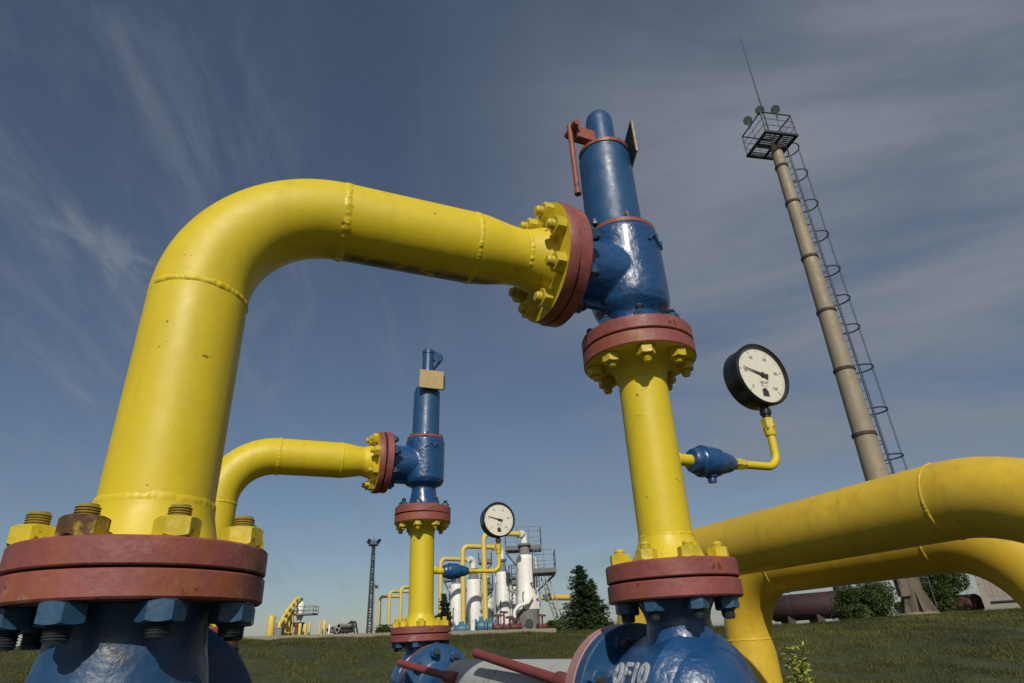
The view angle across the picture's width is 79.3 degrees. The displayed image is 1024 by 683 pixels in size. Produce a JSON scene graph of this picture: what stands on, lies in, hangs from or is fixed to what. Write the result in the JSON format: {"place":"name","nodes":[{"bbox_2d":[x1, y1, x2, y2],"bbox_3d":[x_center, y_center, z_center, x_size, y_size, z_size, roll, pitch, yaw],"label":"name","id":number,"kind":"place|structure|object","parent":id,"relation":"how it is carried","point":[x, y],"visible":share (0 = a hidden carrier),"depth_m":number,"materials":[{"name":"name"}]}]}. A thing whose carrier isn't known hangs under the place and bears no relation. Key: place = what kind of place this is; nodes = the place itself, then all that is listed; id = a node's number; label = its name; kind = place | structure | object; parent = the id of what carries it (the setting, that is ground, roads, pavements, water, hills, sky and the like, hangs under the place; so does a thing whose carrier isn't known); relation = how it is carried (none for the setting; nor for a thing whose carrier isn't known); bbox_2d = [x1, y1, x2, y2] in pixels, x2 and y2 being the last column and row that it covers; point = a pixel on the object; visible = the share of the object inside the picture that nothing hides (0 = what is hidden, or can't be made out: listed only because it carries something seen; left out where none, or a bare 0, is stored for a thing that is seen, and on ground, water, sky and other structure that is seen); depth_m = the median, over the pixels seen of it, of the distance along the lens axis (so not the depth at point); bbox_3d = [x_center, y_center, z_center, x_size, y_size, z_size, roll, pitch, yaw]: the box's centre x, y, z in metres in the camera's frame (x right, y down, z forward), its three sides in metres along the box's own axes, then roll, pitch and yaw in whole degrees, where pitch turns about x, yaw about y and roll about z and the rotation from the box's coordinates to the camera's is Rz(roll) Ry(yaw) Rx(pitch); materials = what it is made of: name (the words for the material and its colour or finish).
{"place":"outdoors","nodes":[
{"label":"outdoors","id":0,"kind":"place"},
{"bbox_2d":[0,608,1023,682],"bbox_3d":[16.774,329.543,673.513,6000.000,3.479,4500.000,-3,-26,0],"label":"ground","id":1,"kind":"structure","parent":0,"point":[295,652],"depth_m":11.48,"materials":[{"name":"green plant"}]},
{"bbox_2d":[0,567,264,682],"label":"ball valve","id":2,"kind":"object","parent":1,"relation":"on","point":[117,625],"visible":1,"depth_m":0.79,"materials":[{"name":"blue paint"}]},
{"bbox_2d":[0,179,581,577],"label":"elbow pipe","id":3,"kind":"object","parent":2,"relation":"on","point":[152,505],"visible":0.99,"depth_m":1.04,"materials":[{"name":"yellow metal"}]},
{"bbox_2d":[228,641,238,652],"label":"ball valve","id":4,"kind":"object","parent":1,"relation":"on","point":[235,645],"visible":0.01,"depth_m":2.40,"materials":[{"name":"paint"}]},
{"bbox_2d":[208,432,386,632],"bbox_3d":[-1.019,0.797,2.693,0.858,0.894,0.340,8,-28,-22],"label":"elbow pipe","id":5,"kind":"object","parent":4,"relation":"on","point":[243,466],"visible":0.65,"depth_m":2.77,"materials":[{"name":"yellow metal"}]},
{"bbox_2d":[266,615,275,635],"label":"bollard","id":6,"kind":"object","parent":1,"relation":"on","point":[270,629],"visible":0.78,"depth_m":45.62,"materials":[{"name":"yellow metal"}]},
{"bbox_2d":[274,627,284,635],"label":"equipment cabinet","id":7,"kind":"object","parent":1,"relation":"on","point":[280,630],"visible":0.38,"depth_m":48.17,"materials":[{"name":"grey metal"}]},
{"bbox_2d":[277,617,286,628],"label":"gas riser","id":8,"kind":"object","parent":1,"relation":"on","point":[281,621],"visible":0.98,"depth_m":48.75,"materials":[{"name":"yellow metal"}]},
{"bbox_2d":[280,611,289,633],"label":"gas riser","id":9,"kind":"object","parent":1,"relation":"on","point":[284,615],"visible":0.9,"depth_m":49.33,"materials":[{"name":"yellow metal"}]},
{"bbox_2d":[283,606,293,634],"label":"gas riser","id":10,"kind":"object","parent":1,"relation":"on","point":[287,610],"visible":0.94,"depth_m":49.71,"materials":[{"name":"yellow metal"}]},
{"bbox_2d":[286,601,296,634],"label":"gas riser","id":11,"kind":"object","parent":1,"relation":"on","point":[289,617],"visible":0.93,"depth_m":50.00,"materials":[{"name":"yellow metal"}]},
{"bbox_2d":[289,597,299,634],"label":"gas riser","id":12,"kind":"object","parent":1,"relation":"on","point":[297,599],"visible":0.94,"depth_m":50.54,"materials":[{"name":"yellow metal"}]},
{"bbox_2d":[276,598,318,634],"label":"filter vessel","id":13,"kind":"object","parent":1,"relation":"on","point":[300,611],"visible":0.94,"depth_m":51.34,"materials":[{"name":"white paint"}]},
{"bbox_2d":[298,623,301,634],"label":"vent post","id":14,"kind":"object","parent":1,"relation":"on","point":[299,628],"visible":0.64,"depth_m":47.42,"materials":[{"name":"yellow metal"}]},
{"bbox_2d":[302,624,306,634],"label":"vent post","id":15,"kind":"object","parent":1,"relation":"on","point":[304,629],"visible":0.69,"depth_m":48.29,"materials":[{"name":"yellow metal"}]},
{"bbox_2d":[322,620,326,633],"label":"vent post","id":16,"kind":"object","parent":1,"relation":"on","point":[324,626],"visible":0.69,"depth_m":48.32,"materials":[{"name":"yellow metal"}]},
{"bbox_2d":[326,627,335,632],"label":"pale pipe length","id":17,"kind":"object","parent":1,"relation":"on","point":[331,629],"visible":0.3,"depth_m":47.84,"materials":[{"name":"grey metal"}]},
{"bbox_2d":[335,627,352,632],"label":"pale pipe length","id":18,"kind":"object","parent":1,"relation":"on","point":[345,631],"visible":0.85,"depth_m":48.18,"materials":[{"name":"grey metal"}]},
{"bbox_2d":[337,623,354,628],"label":"pale pipe length","id":19,"kind":"object","parent":18,"relation":"on","point":[344,626],"visible":0.8,"depth_m":48.19,"materials":[{"name":"grey metal"}]},
{"bbox_2d":[333,620,357,633],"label":"rack","id":20,"kind":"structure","parent":1,"relation":"on","point":[352,623],"depth_m":48.96,"materials":[{"name":"metal"}]},
{"bbox_2d":[366,539,380,632],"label":"lattice mast","id":21,"kind":"object","parent":1,"relation":"on","point":[372,544],"visible":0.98,"depth_m":56.17,"materials":[{"name":"metal"}]},
{"bbox_2d":[372,583,377,632],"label":"thin pole","id":22,"kind":"object","parent":1,"relation":"on","point":[375,586],"visible":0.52,"depth_m":61.18,"materials":[{"name":"silver metal"}]},
{"bbox_2d":[373,624,391,632],"bbox_3d":[-7.501,17.084,36.389,1.277,0.827,1.420,-3,-26,0],"label":"bush","id":23,"kind":"object","parent":1,"relation":"on","point":[386,628],"visible":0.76,"depth_m":36.27,"materials":[{"name":"green plant"}]},
{"bbox_2d":[377,595,398,627],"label":"gas riser","id":24,"kind":"object","parent":1,"relation":"on","point":[379,606],"visible":0.73,"depth_m":60.98,"materials":[{"name":"yellow metal"}]},
{"bbox_2d":[387,590,408,625],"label":"gas riser","id":25,"kind":"object","parent":1,"relation":"on","point":[389,603],"visible":0.74,"depth_m":57.38,"materials":[{"name":"yellow metal"}]},
{"bbox_2d":[243,628,555,640],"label":"kerb","id":26,"kind":"structure","parent":1,"relation":"on","point":[453,633],"depth_m":16.35,"materials":[{"name":"concrete"}]},
{"bbox_2d":[399,585,408,621],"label":"gas riser","id":27,"kind":"object","parent":1,"relation":"on","point":[401,598],"visible":0.66,"depth_m":53.74,"materials":[{"name":"yellow metal"}]},
{"bbox_2d":[390,633,450,682],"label":"ball valve","id":28,"kind":"object","parent":1,"relation":"on","point":[412,645],"visible":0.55,"depth_m":2.63,"materials":[{"name":"blue paint"}]},
{"bbox_2d":[390,511,450,635],"bbox_3d":[-0.415,1.067,2.840,0.265,0.511,0.265,8,-28,-22],"label":"riser pipe","id":29,"kind":"object","parent":28,"relation":"on","point":[420,526],"visible":0.99,"depth_m":2.80,"materials":[{"name":"yellow metal"}]},
{"bbox_2d":[378,348,450,515],"bbox_3d":[-0.478,0.435,3.134,0.350,0.888,0.292,9,-28,-21],"label":"relief valve","id":30,"kind":"object","parent":29,"relation":"on","point":[415,464],"visible":0.95,"depth_m":2.99,"materials":[{"name":"blue paint"}]},
{"bbox_2d":[434,544,501,581],"bbox_3d":[-0.211,1.054,2.945,0.349,0.173,0.073,8,-28,-22],"label":"gauge line","id":31,"kind":"object","parent":29,"relation":"attached to","point":[453,572],"visible":1,"depth_m":2.90,"materials":[{"name":"yellow paint"}]},
{"bbox_2d":[480,502,514,543],"bbox_3d":[-0.074,0.912,3.089,0.171,0.206,0.062,8,-28,-22],"label":"pressure gauge","id":32,"kind":"object","parent":31,"relation":"on","point":[497,520],"visible":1,"depth_m":3.08,"materials":[{"name":"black metal"}]},
{"bbox_2d":[396,659,458,682],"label":"valve handle","id":33,"kind":"object","parent":28,"relation":"attached to","point":[447,676],"visible":0.98,"depth_m":2.17,"materials":[{"name":"red paint"}]},
{"bbox_2d":[402,624,618,682],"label":"link pipe","id":34,"kind":"object","parent":28,"relation":"attached to","point":[441,656],"visible":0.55,"depth_m":1.94,"materials":[{"name":"metal"}]},
{"bbox_2d":[435,593,455,630],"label":"spruce tree","id":35,"kind":"object","parent":1,"relation":"on","point":[443,609],"visible":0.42,"depth_m":40.39,"materials":[{"name":"green plant"}]},
{"bbox_2d":[443,577,460,629],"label":"absorber vessel","id":36,"kind":"object","parent":1,"relation":"on","point":[455,598],"visible":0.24,"depth_m":46.85,"materials":[{"name":"metal"}]},
{"bbox_2d":[438,557,469,613],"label":"gas riser","id":37,"kind":"object","parent":1,"relation":"on","point":[440,579],"visible":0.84,"depth_m":44.13,"materials":[{"name":"yellow metal"}]},
{"bbox_2d":[453,621,469,630],"bbox_3d":[-3.079,17.505,37.614,0.938,0.820,0.685,-3,-26,0],"label":"plant valve","id":38,"kind":"object","parent":1,"relation":"on","point":[461,626],"visible":0.58,"depth_m":37.43,"materials":[{"name":"blue metal"}]},
{"bbox_2d":[460,543,494,623],"bbox_3d":[-2.197,15.863,39.667,2.580,5.631,0.478,12,-30,-27],"label":"gas riser","id":39,"kind":"object","parent":1,"relation":"on","point":[462,562],"visible":0.84,"depth_m":39.72,"materials":[{"name":"yellow metal"}]},
{"bbox_2d":[465,551,492,629],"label":"absorber vessel","id":40,"kind":"object","parent":1,"relation":"on","point":[473,597],"visible":0.76,"depth_m":43.33,"materials":[{"name":"metal"}]},
{"bbox_2d":[474,616,487,629],"bbox_3d":[-1.658,15.347,33.290,0.666,0.955,0.798,-3,-26,0],"label":"plant valve","id":41,"kind":"object","parent":1,"relation":"on","point":[479,624],"visible":0.48,"depth_m":33.09,"materials":[{"name":"blue metal"}]},
{"bbox_2d":[485,618,495,629],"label":"plant valve","id":42,"kind":"object","parent":1,"relation":"on","point":[488,625],"visible":0.44,"depth_m":32.89,"materials":[{"name":"blue metal"}]},
{"bbox_2d":[487,574,494,620],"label":"absorber vessel","id":43,"kind":"object","parent":1,"relation":"on","point":[491,609],"visible":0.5,"depth_m":45.92,"materials":[{"name":"grey metal"}]},
{"bbox_2d":[492,614,504,629],"bbox_3d":[-0.703,14.521,31.888,0.600,0.839,0.445,6,-27,-17],"label":"handwheel valve","id":44,"kind":"object","parent":1,"relation":"on","point":[497,626],"visible":0.9,"depth_m":31.76,"materials":[{"name":"brown paint"}]},
{"bbox_2d":[481,530,520,620],"bbox_3d":[-0.583,13.599,35.066,2.566,5.698,0.477,9,-29,-23],"label":"gas riser","id":45,"kind":"object","parent":1,"relation":"on","point":[517,533],"visible":0.56,"depth_m":34.85,"materials":[{"name":"yellow metal"}]},
{"bbox_2d":[499,611,508,624],"bbox_3d":[-0.422,14.862,32.828,0.600,1.015,0.445,9,-29,-23],"label":"handwheel valve","id":46,"kind":"object","parent":1,"relation":"on","point":[504,612],"visible":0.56,"depth_m":32.87,"materials":[{"name":"brown paint"}]},
{"bbox_2d":[495,548,515,624],"bbox_3d":[-0.281,16.148,40.182,1.665,5.482,1.490,-3,-26,0],"label":"absorber vessel","id":47,"kind":"object","parent":1,"relation":"on","point":[503,601],"visible":0.53,"depth_m":39.69,"materials":[{"name":"metal"}]},
{"bbox_2d":[505,616,514,629],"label":"handwheel valve","id":48,"kind":"object","parent":1,"relation":"on","point":[509,618],"visible":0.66,"depth_m":32.30,"materials":[{"name":"brown paint"}]},
{"bbox_2d":[511,576,515,623],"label":"absorber vessel","id":49,"kind":"object","parent":1,"relation":"on","point":[513,603],"visible":0.17,"depth_m":42.33,"materials":[{"name":"white metal"}]},
{"bbox_2d":[509,618,522,628],"bbox_3d":[0.187,14.375,31.380,0.600,0.626,0.445,6,-28,-17],"label":"handwheel valve","id":50,"kind":"object","parent":1,"relation":"on","point":[516,626],"visible":0.88,"depth_m":31.27,"materials":[{"name":"brown paint"}]},
{"bbox_2d":[504,526,555,628],"bbox_3d":[1.156,14.548,37.761,3.044,6.236,3.480,-3,-26,0],"label":"absorber vessel","id":51,"kind":"object","parent":1,"relation":"on","point":[526,573],"visible":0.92,"depth_m":37.03,"materials":[{"name":"metal"}]},
{"bbox_2d":[513,595,533,617],"bbox_3d":[0.620,15.446,35.859,1.393,1.335,0.355,2,-27,-11],"label":"drain pipe","id":52,"kind":"object","parent":51,"relation":"attached to","point":[527,602],"visible":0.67,"depth_m":35.78,"materials":[{"name":"white metal"}]},
{"bbox_2d":[536,614,548,628],"bbox_3d":[1.700,15.725,34.580,0.600,0.858,0.445,7,-28,-19],"label":"handwheel valve","id":53,"kind":"object","parent":1,"relation":"on","point":[538,626],"visible":0.86,"depth_m":34.45,"materials":[{"name":"brown paint"}]},
{"bbox_2d":[540,563,562,619],"bbox_3d":[2.314,14.924,36.044,0.627,3.903,1.628,16,-32,-34],"label":"steel stair","id":54,"kind":"object","parent":1,"relation":"on","point":[551,598],"visible":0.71,"depth_m":36.04,"materials":[{"name":"grey metal"}]},
{"bbox_2d":[541,594,575,601],"bbox_3d":[2.762,15.014,36.295,2.424,0.559,0.480,-22,-32,34],"label":"cross pipe","id":55,"kind":"object","parent":54,"relation":"attached to","point":[559,597],"visible":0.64,"depth_m":36.19,"materials":[{"name":"yellow metal"}]},
{"bbox_2d":[542,619,572,631],"bbox_3d":[2.133,13.837,29.918,1.625,0.706,1.418,-3,-26,0],"label":"bush","id":56,"kind":"object","parent":1,"relation":"on","point":[558,625],"visible":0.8,"depth_m":29.70,"materials":[{"name":"green plant"}]},
{"bbox_2d":[555,565,616,630],"bbox_3d":[3.706,13.872,33.220,4.425,3.537,3.225,7,-28,-18],"label":"spruce tree","id":57,"kind":"object","parent":1,"relation":"on","point":[585,607],"visible":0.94,"depth_m":32.74,"materials":[{"name":"green plant"}]},
{"bbox_2d":[574,576,757,682],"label":"ball valve","id":58,"kind":"object","parent":1,"relation":"on","point":[675,638],"visible":1,"depth_m":1.16,"materials":[{"name":"blue paint"}]},
{"bbox_2d":[472,649,566,682],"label":"valve handle","id":59,"kind":"object","parent":58,"relation":"attached to","point":[543,675],"visible":0.91,"depth_m":1.60,"materials":[{"name":"red paint"}]},
{"bbox_2d":[583,328,739,585],"bbox_3d":[0.316,0.261,1.374,0.265,0.521,0.265,8,-28,-22],"label":"riser pipe","id":60,"kind":"object","parent":58,"relation":"on","point":[641,368],"visible":0.98,"depth_m":1.34,"materials":[{"name":"yellow metal"}]},
{"bbox_2d":[540,109,693,354],"bbox_3d":[0.247,-0.329,1.645,0.350,0.783,0.292,8,-28,-22],"label":"relief valve","id":61,"kind":"object","parent":60,"relation":"on","point":[621,285],"visible":0.73,"depth_m":1.50,"materials":[{"name":"blue paint"}]},
{"bbox_2d":[681,417,779,483],"bbox_3d":[0.511,0.253,1.471,0.329,0.173,0.073,8,-28,-22],"label":"gauge line","id":62,"kind":"object","parent":60,"relation":"attached to","point":[711,464],"visible":0.98,"depth_m":1.42,"materials":[{"name":"yellow paint"}]},
{"bbox_2d":[723,344,788,417],"bbox_3d":[0.639,0.110,1.612,0.171,0.206,0.062,8,-28,-22],"label":"pressure gauge","id":63,"kind":"object","parent":62,"relation":"on","point":[755,376],"visible":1,"depth_m":1.59,"materials":[{"name":"black metal"}]},
{"bbox_2d":[781,641,811,682],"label":"leafy weed","id":64,"kind":"object","parent":1,"relation":"on","point":[799,677],"visible":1,"depth_m":4.54,"materials":[{"name":"green plant"}]},
{"bbox_2d":[772,585,849,624],"bbox_3d":[17.145,15.030,35.092,5.303,1.904,1.434,-24,-33,36],"label":"storage tank","id":65,"kind":"object","parent":1,"relation":"on","point":[794,608],"visible":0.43,"depth_m":34.86,"materials":[{"name":"brown metal"}]},
{"bbox_2d":[617,456,1023,623],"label":"overground pipe","id":66,"kind":"object","parent":1,"relation":"on","point":[965,498],"visible":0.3,"depth_m":2.34,"materials":[{"name":"yellow metal"}]},
{"bbox_2d":[740,38,939,615],"bbox_3d":[11.574,-3.048,23.574,2.332,24.977,1.510,3,-27,-11],"label":"floodlight mast","id":67,"kind":"object","parent":1,"relation":"on","point":[911,593],"visible":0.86,"depth_m":22.02,"materials":[{"name":"paint"}]},
{"bbox_2d":[824,603,874,620],"bbox_3d":[13.016,10.394,23.576,1.791,0.710,1.754,14,-31,-31],"label":"bush","id":68,"kind":"object","parent":1,"relation":"on","point":[859,610],"visible":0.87,"depth_m":23.28,"materials":[{"name":"green plant"}]},
{"bbox_2d":[825,581,896,618],"bbox_3d":[15.686,11.444,27.447,3.395,1.882,3.596,-3,-26,0],"label":"bush","id":69,"kind":"object","parent":1,"relation":"on","point":[875,596],"visible":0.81,"depth_m":27.00,"materials":[{"name":"green plant"}]},
{"bbox_2d":[724,538,1023,682],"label":"overground pipe","id":70,"kind":"object","parent":1,"relation":"on","point":[999,563],"visible":0.6,"depth_m":3.04,"materials":[{"name":"yellow metal"}]},
{"bbox_2d":[870,600,963,615],"bbox_3d":[14.359,9.415,21.742,3.024,0.662,2.046,-3,-26,0],"label":"bush","id":71,"kind":"object","parent":1,"relation":"on","point":[897,605],"visible":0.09,"depth_m":21.97,"materials":[{"name":"green plant"}]},
{"bbox_2d":[919,573,992,612],"bbox_3d":[18.630,11.199,27.560,4.156,2.025,4.074,-3,-26,0],"label":"bush","id":72,"kind":"object","parent":1,"relation":"on","point":[943,585],"visible":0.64,"depth_m":26.91,"materials":[{"name":"green plant"}]},
{"bbox_2d":[952,594,984,611],"bbox_3d":[23.069,13.437,31.574,0.888,0.888,1.840,4,-27,-13],"label":"red drum","id":73,"kind":"object","parent":1,"relation":"on","point":[978,603],"visible":0.42,"depth_m":30.93,"materials":[{"name":"brown paint"}]},
{"bbox_2d":[973,575,1019,609],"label":"ribbed shed","id":74,"kind":"structure","parent":1,"relation":"on","point":[999,599],"depth_m":29.91,"materials":[{"name":"metal"}]},
{"bbox_2d":[0,0,1023,645],"label":"sky","id":75,"kind":"structure","parent":0,"point":[122,121],"materials":[{"name":"blue"}]},
{"bbox_2d":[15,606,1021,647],"bbox_3d":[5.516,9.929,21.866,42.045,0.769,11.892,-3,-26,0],"label":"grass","id":76,"kind":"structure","parent":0,"point":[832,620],"depth_m":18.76,"materials":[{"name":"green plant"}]}
]}

